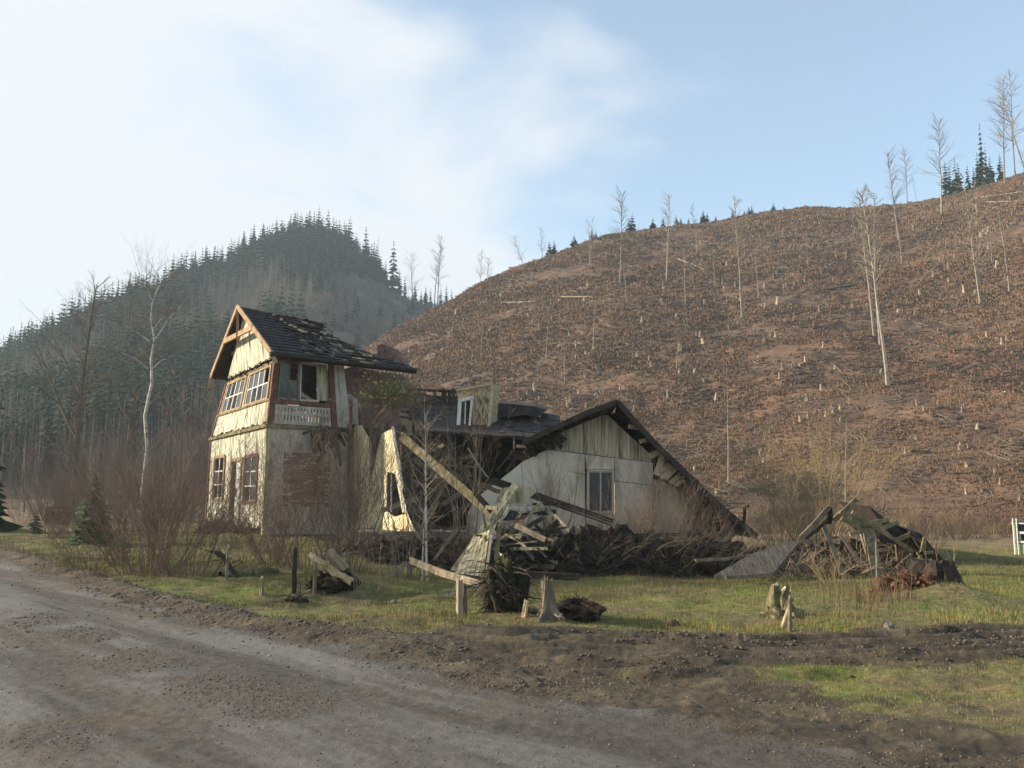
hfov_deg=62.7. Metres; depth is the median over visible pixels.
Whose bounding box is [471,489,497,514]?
fallen timber
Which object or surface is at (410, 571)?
bare bush
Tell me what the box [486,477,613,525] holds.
fallen timber
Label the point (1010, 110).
bare tree
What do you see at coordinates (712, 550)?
brush pile
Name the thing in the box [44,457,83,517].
scrub bush
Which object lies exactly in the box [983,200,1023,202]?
fallen log
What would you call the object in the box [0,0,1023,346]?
sky
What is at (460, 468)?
fallen timber
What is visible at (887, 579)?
root clump
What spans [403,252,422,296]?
bare tree
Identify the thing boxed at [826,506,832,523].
leaning board
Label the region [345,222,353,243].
spruce tree
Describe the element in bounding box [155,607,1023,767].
dirt track
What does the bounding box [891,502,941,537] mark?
scrub bush
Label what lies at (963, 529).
scrub bush
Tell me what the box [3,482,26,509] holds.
scrub bush
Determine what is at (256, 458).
window
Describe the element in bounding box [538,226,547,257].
bare tree
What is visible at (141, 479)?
scrub bush
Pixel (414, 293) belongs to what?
spruce tree
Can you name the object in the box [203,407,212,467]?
slim tree
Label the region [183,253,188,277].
spruce tree
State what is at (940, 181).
bare tree
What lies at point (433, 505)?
fallen timber
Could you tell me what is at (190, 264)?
spruce tree
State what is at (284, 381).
window
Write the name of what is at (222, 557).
fallen branch
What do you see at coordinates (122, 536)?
bare bush
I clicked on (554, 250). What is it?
ridge spruce
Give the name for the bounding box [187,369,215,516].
slim tree
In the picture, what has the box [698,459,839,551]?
bare bush
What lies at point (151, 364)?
birch tree
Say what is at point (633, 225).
ridge spruce
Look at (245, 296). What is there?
bare woodland
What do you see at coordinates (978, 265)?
bare tree
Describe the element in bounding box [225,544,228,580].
wooden stake
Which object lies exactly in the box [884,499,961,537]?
scrub bush
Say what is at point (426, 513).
birch tree
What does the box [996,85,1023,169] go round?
bare tree
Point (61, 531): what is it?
bare bush
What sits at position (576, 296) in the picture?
fallen log
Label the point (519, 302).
fallen log
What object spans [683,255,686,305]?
bare tree
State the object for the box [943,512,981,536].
scrub bush
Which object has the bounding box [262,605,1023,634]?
verge dry grass
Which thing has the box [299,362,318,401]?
window
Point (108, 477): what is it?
scrub bush
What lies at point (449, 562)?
brush pile
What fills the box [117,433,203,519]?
scrub bush
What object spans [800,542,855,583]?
bare bush
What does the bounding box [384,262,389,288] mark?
spruce tree
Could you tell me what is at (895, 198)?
bare tree
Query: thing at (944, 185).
ridge spruce
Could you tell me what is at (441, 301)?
spruce tree
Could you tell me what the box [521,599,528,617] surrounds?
wooden stake
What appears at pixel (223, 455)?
window
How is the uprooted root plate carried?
on the ground at (952, 679)
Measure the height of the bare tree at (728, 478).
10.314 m
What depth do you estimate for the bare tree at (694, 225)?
208.77 m
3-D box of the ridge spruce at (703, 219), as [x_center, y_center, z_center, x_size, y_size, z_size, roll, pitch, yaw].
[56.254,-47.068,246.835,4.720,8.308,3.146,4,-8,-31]
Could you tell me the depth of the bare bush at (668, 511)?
25.71 m
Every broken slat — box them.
[482,513,488,544]
[484,535,491,561]
[494,524,500,560]
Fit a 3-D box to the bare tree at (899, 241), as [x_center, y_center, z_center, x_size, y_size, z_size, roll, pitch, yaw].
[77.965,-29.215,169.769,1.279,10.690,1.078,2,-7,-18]
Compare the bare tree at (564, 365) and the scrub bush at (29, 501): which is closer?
the scrub bush at (29, 501)
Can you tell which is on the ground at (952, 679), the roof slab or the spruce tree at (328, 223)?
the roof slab
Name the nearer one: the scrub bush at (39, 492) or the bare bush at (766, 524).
the bare bush at (766, 524)
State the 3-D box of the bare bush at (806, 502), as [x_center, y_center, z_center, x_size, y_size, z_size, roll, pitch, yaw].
[9.798,2.982,27.177,6.976,5.521,7.096,0,-7,0]
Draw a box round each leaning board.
[799,505,831,538]
[805,518,828,539]
[820,522,845,576]
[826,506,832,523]
[833,497,858,522]
[838,534,870,576]
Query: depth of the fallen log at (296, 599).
14.40 m
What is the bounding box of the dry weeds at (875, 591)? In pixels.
[818,571,917,614]
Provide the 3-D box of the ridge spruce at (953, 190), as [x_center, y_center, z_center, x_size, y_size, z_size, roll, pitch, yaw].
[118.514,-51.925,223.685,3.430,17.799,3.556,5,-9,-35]
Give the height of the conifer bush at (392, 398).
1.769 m
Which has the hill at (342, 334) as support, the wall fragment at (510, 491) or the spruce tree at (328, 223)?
the spruce tree at (328, 223)
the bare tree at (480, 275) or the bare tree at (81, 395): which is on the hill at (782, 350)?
the bare tree at (480, 275)
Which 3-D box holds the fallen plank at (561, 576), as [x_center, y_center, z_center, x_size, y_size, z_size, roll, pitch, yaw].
[0.713,3.893,17.052,1.377,0.174,0.103,-1,-7,8]
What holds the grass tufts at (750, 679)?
on the ground at (952, 679)
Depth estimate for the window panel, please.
22.76 m
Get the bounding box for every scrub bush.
[0,420,111,520]
[1,482,17,509]
[2,485,43,522]
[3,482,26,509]
[6,484,26,508]
[13,460,73,520]
[18,473,68,509]
[22,487,40,510]
[25,446,126,514]
[30,436,150,517]
[40,453,118,519]
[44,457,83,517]
[49,457,112,505]
[60,458,114,509]
[72,422,156,520]
[80,465,140,507]
[84,452,159,511]
[94,446,191,517]
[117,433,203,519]
[149,468,202,513]
[150,443,206,518]
[736,498,781,539]
[748,502,815,541]
[763,505,804,536]
[791,490,860,536]
[793,517,839,540]
[804,507,852,539]
[830,522,858,541]
[832,497,917,535]
[864,502,918,520]
[882,501,970,539]
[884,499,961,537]
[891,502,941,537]
[912,505,971,537]
[932,501,988,539]
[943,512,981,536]
[944,493,1009,538]
[967,516,1012,539]
[977,507,1023,537]
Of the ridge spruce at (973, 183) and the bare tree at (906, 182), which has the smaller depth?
the ridge spruce at (973, 183)
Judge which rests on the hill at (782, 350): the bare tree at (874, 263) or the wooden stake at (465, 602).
the bare tree at (874, 263)
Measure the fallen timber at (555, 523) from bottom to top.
1.293 m
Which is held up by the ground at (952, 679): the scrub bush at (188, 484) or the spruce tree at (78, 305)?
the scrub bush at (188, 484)
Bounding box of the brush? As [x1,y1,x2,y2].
[267,258,437,365]
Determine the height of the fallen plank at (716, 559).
0.162 m
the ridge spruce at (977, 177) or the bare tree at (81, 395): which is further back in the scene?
the ridge spruce at (977, 177)
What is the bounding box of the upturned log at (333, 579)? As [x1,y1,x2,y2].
[306,548,360,593]
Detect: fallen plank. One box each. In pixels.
[390,561,407,576]
[409,557,481,585]
[433,527,457,560]
[438,530,460,564]
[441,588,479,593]
[514,533,534,560]
[522,540,547,571]
[530,571,580,580]
[553,514,569,532]
[635,533,678,536]
[694,554,749,561]
[725,572,773,578]
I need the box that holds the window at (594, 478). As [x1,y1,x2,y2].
[586,470,613,513]
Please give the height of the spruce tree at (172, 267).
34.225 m
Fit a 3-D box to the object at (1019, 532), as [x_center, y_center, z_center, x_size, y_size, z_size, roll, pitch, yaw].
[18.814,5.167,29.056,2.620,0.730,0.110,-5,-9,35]
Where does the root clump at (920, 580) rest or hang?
on the ground at (952, 679)
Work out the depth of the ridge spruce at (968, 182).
222.34 m
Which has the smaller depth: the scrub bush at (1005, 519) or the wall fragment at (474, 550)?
the wall fragment at (474, 550)
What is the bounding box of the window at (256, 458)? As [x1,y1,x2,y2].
[242,453,258,503]
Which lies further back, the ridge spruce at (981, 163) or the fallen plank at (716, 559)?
the ridge spruce at (981, 163)
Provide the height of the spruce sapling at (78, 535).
2.823 m
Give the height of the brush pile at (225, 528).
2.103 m
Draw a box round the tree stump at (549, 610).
[530,575,571,622]
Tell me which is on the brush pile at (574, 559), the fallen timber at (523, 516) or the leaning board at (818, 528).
the fallen timber at (523, 516)
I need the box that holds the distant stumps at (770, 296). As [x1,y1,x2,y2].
[372,181,1023,504]
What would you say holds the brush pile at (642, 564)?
on the ground at (952, 679)
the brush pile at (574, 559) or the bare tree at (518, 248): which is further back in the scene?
the bare tree at (518, 248)
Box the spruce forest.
[0,213,447,481]
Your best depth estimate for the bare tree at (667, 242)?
183.69 m
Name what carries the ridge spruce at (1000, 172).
on the hill at (782, 350)
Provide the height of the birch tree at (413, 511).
4.242 m
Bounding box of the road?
[0,559,895,767]
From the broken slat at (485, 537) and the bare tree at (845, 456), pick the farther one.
the bare tree at (845, 456)
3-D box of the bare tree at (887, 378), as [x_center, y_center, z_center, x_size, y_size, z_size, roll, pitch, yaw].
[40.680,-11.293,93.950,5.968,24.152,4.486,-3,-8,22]
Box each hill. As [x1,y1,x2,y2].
[1,270,427,498]
[344,175,1023,534]
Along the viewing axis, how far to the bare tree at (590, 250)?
209.67 m
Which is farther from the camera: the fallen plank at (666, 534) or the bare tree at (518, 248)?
the bare tree at (518, 248)
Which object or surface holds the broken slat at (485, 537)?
on the wall fragment at (474, 550)
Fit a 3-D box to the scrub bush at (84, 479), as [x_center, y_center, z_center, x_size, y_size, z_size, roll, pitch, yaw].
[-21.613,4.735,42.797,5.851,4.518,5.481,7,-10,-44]
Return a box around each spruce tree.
[0,453,24,531]
[66,295,75,324]
[70,293,82,317]
[110,280,122,306]
[121,272,132,302]
[169,257,176,281]
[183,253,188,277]
[187,252,194,273]
[196,248,205,272]
[225,238,232,265]
[307,211,314,234]
[324,209,332,233]
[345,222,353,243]
[362,227,369,253]
[374,247,381,279]
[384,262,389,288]
[387,241,400,291]
[396,271,402,297]
[402,278,406,296]
[411,282,418,302]
[428,288,432,304]
[438,293,442,305]
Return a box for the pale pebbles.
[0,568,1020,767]
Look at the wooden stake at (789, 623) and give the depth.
10.42 m
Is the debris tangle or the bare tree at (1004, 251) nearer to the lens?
the debris tangle
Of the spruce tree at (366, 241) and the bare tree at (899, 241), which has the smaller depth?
the bare tree at (899, 241)
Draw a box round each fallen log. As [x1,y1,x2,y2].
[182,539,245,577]
[205,553,288,576]
[272,578,319,602]
[501,300,536,303]
[561,296,591,297]
[787,392,814,403]
[828,280,870,289]
[979,356,1008,366]
[981,191,1022,197]
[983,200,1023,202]
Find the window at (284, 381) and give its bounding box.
[276,360,300,400]
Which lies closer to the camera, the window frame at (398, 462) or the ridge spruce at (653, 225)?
the window frame at (398, 462)
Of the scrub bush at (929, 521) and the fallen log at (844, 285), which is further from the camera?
the fallen log at (844, 285)
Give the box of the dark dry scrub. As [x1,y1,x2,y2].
[347,173,1023,535]
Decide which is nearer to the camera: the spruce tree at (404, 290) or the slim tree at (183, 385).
the slim tree at (183, 385)
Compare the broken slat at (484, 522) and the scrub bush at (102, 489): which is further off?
the scrub bush at (102, 489)
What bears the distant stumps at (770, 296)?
on the hill at (782, 350)
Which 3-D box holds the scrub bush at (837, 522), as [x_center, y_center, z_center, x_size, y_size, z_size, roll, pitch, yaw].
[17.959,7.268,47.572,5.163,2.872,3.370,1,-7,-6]
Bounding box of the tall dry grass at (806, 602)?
[0,522,1023,611]
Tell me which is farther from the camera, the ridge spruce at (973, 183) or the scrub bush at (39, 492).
the ridge spruce at (973, 183)
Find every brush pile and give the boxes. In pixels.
[182,502,254,533]
[304,513,437,555]
[346,512,495,566]
[402,513,541,575]
[450,507,649,577]
[546,499,728,579]
[620,508,790,579]
[675,515,810,574]
[772,524,939,578]
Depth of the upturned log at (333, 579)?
15.03 m
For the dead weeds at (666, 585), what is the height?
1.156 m
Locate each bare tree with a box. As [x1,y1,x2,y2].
[8,270,128,514]
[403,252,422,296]
[427,235,448,303]
[431,247,445,304]
[475,250,485,280]
[510,235,528,266]
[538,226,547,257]
[546,319,549,360]
[563,346,566,383]
[580,217,596,263]
[592,300,595,342]
[601,183,636,282]
[655,190,676,279]
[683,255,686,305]
[690,202,697,251]
[723,361,732,481]
[727,196,748,317]
[754,245,758,296]
[842,418,851,501]
[847,191,882,335]
[849,183,899,385]
[855,184,888,345]
[884,145,904,239]
[895,214,901,263]
[896,148,915,203]
[921,113,965,214]
[953,172,994,299]
[986,75,1021,183]
[987,68,1023,175]
[995,200,1009,292]
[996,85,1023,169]
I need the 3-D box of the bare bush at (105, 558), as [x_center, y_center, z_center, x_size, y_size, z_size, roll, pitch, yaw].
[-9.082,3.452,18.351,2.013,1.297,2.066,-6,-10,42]
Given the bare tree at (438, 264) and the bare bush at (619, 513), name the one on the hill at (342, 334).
the bare tree at (438, 264)
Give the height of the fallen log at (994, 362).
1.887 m
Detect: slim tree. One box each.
[8,400,42,511]
[97,342,156,507]
[168,379,197,519]
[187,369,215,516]
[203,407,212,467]
[376,544,387,603]
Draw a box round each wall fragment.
[450,483,517,571]
[455,530,491,575]
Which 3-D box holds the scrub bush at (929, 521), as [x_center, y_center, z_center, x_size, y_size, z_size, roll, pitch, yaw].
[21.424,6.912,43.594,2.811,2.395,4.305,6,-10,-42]
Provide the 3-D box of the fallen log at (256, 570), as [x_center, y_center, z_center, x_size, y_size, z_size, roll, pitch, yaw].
[-5.285,3.688,17.243,0.919,0.684,2.618,-2,-7,14]
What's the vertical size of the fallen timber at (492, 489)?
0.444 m
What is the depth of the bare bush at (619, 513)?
26.35 m
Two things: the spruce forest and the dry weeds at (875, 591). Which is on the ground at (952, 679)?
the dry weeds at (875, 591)
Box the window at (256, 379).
[243,364,271,406]
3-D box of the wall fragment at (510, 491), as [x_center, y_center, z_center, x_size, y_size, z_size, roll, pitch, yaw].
[-0.613,3.685,21.749,2.182,2.268,0.380,6,-9,-40]
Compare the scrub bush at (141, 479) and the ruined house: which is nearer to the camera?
the ruined house
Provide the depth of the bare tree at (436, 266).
470.59 m
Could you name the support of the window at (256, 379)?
in the ruined house
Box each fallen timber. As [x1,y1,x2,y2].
[399,432,493,520]
[419,482,447,528]
[447,436,471,489]
[467,448,488,477]
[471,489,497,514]
[480,481,500,493]
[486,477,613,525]
[490,519,523,555]
[506,510,530,533]
[532,519,559,545]
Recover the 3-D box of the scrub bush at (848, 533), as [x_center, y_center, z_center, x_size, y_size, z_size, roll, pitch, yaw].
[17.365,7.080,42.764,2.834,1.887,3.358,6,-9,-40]
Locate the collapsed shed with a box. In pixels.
[788,501,942,577]
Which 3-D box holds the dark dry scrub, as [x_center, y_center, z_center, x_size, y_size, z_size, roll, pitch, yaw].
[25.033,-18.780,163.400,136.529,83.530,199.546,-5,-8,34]
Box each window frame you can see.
[390,428,410,528]
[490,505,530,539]
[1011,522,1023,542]
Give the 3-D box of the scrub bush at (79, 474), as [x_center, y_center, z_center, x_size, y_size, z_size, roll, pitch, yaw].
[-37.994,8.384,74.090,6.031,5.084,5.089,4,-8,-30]
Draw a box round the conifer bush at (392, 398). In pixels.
[350,370,440,415]
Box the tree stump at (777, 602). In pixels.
[759,583,804,619]
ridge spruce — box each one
[546,242,553,254]
[552,243,557,253]
[570,237,577,246]
[628,216,635,230]
[649,219,656,227]
[700,212,707,222]
[939,163,949,196]
[945,166,953,194]
[950,160,962,193]
[953,162,963,192]
[965,167,970,189]
[970,171,976,188]
[973,158,983,188]
[977,125,986,186]
[983,143,990,183]
[986,157,995,183]
[995,155,1005,179]
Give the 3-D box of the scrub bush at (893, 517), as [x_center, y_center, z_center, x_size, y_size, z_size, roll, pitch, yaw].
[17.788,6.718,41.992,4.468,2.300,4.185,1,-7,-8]
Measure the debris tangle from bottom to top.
2.122 m
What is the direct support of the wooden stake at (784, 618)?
on the ground at (952, 679)
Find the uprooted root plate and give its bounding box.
[462,551,551,613]
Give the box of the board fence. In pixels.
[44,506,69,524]
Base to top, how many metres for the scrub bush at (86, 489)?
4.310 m
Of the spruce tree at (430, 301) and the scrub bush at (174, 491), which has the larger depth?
the spruce tree at (430, 301)
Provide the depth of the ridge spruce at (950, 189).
225.04 m
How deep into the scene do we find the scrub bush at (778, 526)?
41.95 m
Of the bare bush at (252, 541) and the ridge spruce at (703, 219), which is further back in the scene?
the ridge spruce at (703, 219)
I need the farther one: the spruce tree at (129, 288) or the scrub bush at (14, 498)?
the spruce tree at (129, 288)
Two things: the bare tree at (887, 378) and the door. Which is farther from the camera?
the bare tree at (887, 378)
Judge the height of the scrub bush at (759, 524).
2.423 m
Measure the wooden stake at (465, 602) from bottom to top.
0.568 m
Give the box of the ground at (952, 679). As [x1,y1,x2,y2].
[0,499,1023,757]
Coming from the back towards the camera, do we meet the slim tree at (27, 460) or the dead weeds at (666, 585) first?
the slim tree at (27, 460)
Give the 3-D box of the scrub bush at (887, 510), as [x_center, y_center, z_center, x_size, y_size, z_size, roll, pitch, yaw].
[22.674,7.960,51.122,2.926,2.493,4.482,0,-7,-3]
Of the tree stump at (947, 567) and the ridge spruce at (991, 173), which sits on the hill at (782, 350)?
the ridge spruce at (991, 173)
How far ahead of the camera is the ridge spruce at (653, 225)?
244.74 m
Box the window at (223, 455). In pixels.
[211,454,225,500]
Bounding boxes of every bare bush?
[14,485,82,539]
[15,359,318,576]
[25,400,321,577]
[28,492,125,538]
[36,518,148,569]
[37,451,211,565]
[170,366,437,569]
[187,429,367,565]
[201,504,290,568]
[234,381,436,574]
[319,481,418,605]
[343,384,483,579]
[414,373,511,554]
[524,410,607,528]
[527,490,603,532]
[590,463,674,532]
[599,448,726,541]
[610,460,784,543]
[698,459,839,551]
[713,390,938,546]
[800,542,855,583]
[859,491,964,552]
[910,509,957,561]
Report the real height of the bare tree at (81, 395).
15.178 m
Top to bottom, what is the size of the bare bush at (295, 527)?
5.022 m
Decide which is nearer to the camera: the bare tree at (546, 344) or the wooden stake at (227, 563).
the wooden stake at (227, 563)
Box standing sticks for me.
[348,195,1022,521]
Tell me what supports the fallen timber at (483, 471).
attached to the ruined house
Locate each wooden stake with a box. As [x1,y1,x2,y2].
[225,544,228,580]
[259,576,263,595]
[291,545,296,593]
[312,561,316,593]
[456,576,463,614]
[463,583,466,613]
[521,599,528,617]
[781,606,787,626]
[787,595,791,631]
[875,537,878,583]
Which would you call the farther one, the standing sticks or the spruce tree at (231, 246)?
the spruce tree at (231, 246)
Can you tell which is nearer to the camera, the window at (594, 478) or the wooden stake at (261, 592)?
the wooden stake at (261, 592)
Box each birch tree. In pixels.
[62,235,209,522]
[389,378,458,578]
[399,407,451,580]
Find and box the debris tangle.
[485,502,566,568]
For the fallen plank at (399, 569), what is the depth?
16.01 m
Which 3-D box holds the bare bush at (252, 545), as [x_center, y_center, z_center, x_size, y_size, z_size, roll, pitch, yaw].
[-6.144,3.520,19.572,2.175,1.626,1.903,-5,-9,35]
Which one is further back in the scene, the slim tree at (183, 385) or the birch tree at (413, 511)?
the slim tree at (183, 385)
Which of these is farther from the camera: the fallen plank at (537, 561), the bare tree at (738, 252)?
the bare tree at (738, 252)
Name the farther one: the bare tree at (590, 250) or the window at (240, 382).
the bare tree at (590, 250)
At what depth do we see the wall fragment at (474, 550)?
19.91 m
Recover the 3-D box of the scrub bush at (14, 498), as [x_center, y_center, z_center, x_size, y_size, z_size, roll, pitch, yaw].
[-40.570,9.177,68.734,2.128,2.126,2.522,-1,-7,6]
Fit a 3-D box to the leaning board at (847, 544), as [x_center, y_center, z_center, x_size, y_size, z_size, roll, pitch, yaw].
[8.461,4.223,20.748,0.730,1.037,0.061,-2,-7,16]
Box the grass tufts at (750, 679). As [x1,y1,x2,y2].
[256,616,1023,735]
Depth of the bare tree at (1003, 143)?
209.25 m
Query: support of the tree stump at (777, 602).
on the ground at (952, 679)
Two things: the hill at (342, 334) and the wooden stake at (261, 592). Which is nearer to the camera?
the wooden stake at (261, 592)
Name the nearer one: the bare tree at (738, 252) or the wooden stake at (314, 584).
the wooden stake at (314, 584)
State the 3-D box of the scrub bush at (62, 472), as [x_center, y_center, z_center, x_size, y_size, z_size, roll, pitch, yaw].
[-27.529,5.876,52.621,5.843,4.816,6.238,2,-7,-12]
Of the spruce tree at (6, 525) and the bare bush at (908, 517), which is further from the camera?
the spruce tree at (6, 525)
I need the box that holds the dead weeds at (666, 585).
[2,527,1023,671]
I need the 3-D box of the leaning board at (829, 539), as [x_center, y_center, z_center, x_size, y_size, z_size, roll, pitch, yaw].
[7.927,4.082,20.758,0.553,1.353,0.093,-3,-8,25]
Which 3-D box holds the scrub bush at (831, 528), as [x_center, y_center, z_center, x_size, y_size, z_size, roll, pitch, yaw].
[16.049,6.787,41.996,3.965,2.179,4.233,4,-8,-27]
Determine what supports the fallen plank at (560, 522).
on the brush pile at (642, 564)
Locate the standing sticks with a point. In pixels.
(773, 359)
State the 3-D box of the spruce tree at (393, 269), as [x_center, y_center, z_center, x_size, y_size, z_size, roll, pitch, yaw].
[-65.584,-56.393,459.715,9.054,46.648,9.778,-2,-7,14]
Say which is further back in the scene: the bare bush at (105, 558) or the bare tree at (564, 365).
the bare tree at (564, 365)
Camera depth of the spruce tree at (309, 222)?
442.98 m
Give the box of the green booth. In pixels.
[1010,518,1023,554]
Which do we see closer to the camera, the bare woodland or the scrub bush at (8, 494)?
the scrub bush at (8, 494)
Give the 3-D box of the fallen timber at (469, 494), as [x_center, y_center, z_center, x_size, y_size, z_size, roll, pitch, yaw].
[-1.848,2.861,25.744,4.681,2.992,0.244,-6,-9,40]
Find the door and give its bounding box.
[228,457,242,525]
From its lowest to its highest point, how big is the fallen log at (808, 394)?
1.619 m
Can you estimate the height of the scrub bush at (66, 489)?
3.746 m
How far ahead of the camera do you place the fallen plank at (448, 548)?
20.32 m
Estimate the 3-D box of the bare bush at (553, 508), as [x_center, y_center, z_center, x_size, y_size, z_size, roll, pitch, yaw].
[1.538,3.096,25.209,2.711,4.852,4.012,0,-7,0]
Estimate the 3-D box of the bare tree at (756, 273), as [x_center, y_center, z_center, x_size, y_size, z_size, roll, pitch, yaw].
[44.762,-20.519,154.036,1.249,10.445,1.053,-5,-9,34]
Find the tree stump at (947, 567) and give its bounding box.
[907,556,965,584]
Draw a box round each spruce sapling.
[27,513,42,533]
[66,472,119,544]
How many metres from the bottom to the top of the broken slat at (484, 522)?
1.174 m
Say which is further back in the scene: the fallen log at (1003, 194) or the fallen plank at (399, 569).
the fallen log at (1003, 194)
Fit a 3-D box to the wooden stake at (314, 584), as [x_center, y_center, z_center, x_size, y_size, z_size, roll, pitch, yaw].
[-3.498,3.489,14.891,0.081,0.734,0.081,0,-7,0]
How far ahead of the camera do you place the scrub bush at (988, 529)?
43.73 m
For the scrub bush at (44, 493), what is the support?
on the ground at (952, 679)
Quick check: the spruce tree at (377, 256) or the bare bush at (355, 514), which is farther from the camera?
the spruce tree at (377, 256)
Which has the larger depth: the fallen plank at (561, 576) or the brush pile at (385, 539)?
the brush pile at (385, 539)
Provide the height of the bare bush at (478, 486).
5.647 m
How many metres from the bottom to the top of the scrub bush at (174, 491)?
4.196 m
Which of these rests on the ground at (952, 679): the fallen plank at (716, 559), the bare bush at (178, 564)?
the bare bush at (178, 564)
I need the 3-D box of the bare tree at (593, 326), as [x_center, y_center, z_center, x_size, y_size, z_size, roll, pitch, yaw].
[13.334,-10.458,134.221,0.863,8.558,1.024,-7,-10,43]
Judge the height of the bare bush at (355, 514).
4.803 m
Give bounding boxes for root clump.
[557,590,607,622]
[869,567,912,594]
[892,566,940,589]
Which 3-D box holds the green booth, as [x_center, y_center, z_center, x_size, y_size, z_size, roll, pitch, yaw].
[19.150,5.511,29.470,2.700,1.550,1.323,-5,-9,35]
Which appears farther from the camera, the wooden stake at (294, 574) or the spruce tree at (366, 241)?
the spruce tree at (366, 241)
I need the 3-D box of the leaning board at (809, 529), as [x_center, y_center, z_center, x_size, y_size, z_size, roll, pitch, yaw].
[7.524,3.419,20.837,0.798,0.841,0.076,-2,-7,16]
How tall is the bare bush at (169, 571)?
3.499 m
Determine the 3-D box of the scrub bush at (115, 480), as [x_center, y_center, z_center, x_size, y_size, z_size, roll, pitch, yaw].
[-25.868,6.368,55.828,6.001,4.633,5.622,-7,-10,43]
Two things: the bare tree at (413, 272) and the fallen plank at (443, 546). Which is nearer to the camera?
the fallen plank at (443, 546)
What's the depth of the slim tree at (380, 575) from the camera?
14.14 m
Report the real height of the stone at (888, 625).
0.101 m
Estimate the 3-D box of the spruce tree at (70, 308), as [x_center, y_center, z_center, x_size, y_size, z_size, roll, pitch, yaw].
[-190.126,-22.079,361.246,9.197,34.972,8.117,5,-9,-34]
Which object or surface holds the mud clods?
on the ground at (952, 679)
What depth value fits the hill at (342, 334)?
342.17 m
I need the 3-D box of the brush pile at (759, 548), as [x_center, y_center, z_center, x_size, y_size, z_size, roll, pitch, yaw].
[6.082,4.828,23.047,5.048,2.486,4.360,0,-7,0]
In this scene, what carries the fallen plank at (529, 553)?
on the brush pile at (574, 559)
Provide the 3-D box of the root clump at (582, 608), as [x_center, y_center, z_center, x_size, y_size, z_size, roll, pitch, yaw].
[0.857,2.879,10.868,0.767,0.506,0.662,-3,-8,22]
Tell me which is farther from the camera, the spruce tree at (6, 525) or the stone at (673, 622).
the spruce tree at (6, 525)
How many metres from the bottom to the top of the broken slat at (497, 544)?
0.788 m
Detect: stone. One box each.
[669,619,679,626]
[883,622,894,627]
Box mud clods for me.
[15,561,1023,767]
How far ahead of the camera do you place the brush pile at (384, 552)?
23.99 m
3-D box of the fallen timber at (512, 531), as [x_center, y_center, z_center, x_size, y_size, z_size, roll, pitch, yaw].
[-0.177,4.008,21.616,1.030,1.096,0.100,-2,-7,16]
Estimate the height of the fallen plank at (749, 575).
0.100 m
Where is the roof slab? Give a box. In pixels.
[714,541,800,577]
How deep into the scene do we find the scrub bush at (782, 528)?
47.12 m
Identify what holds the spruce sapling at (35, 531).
on the ground at (952, 679)
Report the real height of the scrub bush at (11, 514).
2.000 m
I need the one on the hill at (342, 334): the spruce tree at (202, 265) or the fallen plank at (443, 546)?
the spruce tree at (202, 265)
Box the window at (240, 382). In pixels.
[219,375,247,413]
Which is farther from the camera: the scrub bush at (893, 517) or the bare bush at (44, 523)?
the scrub bush at (893, 517)
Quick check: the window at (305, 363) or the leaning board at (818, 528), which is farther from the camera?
the window at (305, 363)
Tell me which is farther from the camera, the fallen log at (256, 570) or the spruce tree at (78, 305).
the spruce tree at (78, 305)
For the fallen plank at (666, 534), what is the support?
on the brush pile at (642, 564)
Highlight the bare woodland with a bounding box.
[0,239,411,498]
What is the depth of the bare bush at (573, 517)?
25.05 m
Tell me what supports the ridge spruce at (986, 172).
on the hill at (782, 350)
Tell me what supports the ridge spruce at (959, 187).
on the hill at (782, 350)
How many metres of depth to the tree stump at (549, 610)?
10.61 m
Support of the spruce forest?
on the hill at (342, 334)
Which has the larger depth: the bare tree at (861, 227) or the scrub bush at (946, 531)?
the bare tree at (861, 227)
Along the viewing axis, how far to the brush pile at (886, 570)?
20.76 m
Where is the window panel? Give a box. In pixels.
[490,485,535,539]
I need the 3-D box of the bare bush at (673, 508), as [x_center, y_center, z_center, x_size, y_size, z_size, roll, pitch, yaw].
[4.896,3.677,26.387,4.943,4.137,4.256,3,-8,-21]
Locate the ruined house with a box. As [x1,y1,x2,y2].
[205,304,758,542]
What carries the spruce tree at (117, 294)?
on the hill at (342, 334)

